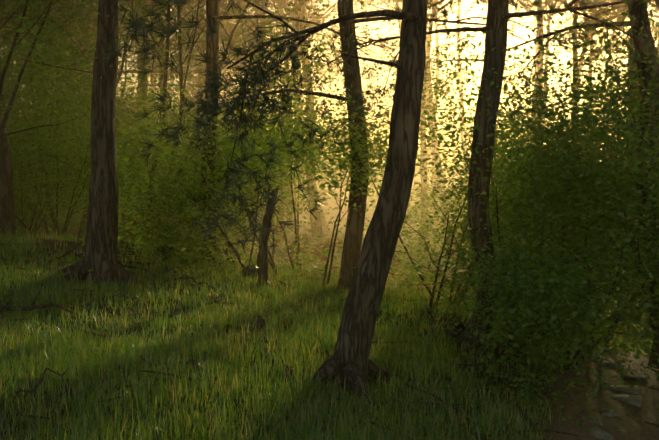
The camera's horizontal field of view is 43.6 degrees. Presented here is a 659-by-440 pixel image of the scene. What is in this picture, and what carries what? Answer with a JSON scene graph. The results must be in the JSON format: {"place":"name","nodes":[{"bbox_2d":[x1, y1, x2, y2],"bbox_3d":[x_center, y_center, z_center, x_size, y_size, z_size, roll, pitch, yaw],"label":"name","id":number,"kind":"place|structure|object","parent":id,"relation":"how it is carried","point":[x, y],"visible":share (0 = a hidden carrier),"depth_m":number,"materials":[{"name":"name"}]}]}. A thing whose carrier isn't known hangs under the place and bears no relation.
{"place":"outdoors","nodes":[
{"label":"outdoors","id":0,"kind":"place"},
{"bbox_2d":[0,224,657,439],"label":"grass","id":1,"kind":"structure","parent":0,"point":[56,351],"depth_m":6.44,"materials":[{"name":"green plant"}]},
{"bbox_2d":[0,0,658,432],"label":"shrub","id":2,"kind":"object","parent":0,"point":[526,274],"depth_m":9.06,"materials":[{"name":"green plant"}]},
{"bbox_2d":[0,163,658,439],"bbox_3d":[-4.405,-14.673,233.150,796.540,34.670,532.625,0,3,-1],"label":"ground","id":3,"kind":"structure","parent":0,"point":[628,420],"depth_m":8.26,"materials":[{"name":"green plant"}]},
{"bbox_2d":[118,208,413,282],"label":"dry ferns","id":4,"kind":"object","parent":3,"relation":"on","point":[135,222],"depth_m":13.84,"materials":[{"name":"brown plant"}]},
{"bbox_2d":[0,0,658,389],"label":"pine trunks and limbs","id":5,"kind":"object","parent":3,"relation":"on","point":[394,198],"visible":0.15,"depth_m":8.92,"materials":[{"name":"brown plant"}]},
{"bbox_2d":[0,0,658,276],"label":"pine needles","id":6,"kind":"object","parent":3,"relation":"on","point":[262,79],"visible":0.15,"depth_m":6.19,"materials":[{"name":"green plant"}]},
{"bbox_2d":[0,186,658,439],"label":"dead wood","id":7,"kind":"object","parent":3,"relation":"on","point":[335,363],"visible":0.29,"depth_m":7.72,"materials":[{"name":"brown wood"}]},
{"bbox_2d":[10,0,658,362],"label":"sapling leaves","id":8,"kind":"object","parent":3,"relation":"on","point":[169,241],"visible":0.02,"depth_m":11.28,"materials":[{"name":"green plant"}]},
{"bbox_2d":[586,360,647,439],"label":"path stones","id":9,"kind":"object","parent":3,"relation":"on","point":[610,413],"visible":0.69,"depth_m":8.72,"materials":[{"name":"grey stone"}]},
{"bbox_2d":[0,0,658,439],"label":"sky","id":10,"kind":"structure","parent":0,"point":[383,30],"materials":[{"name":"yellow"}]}
]}

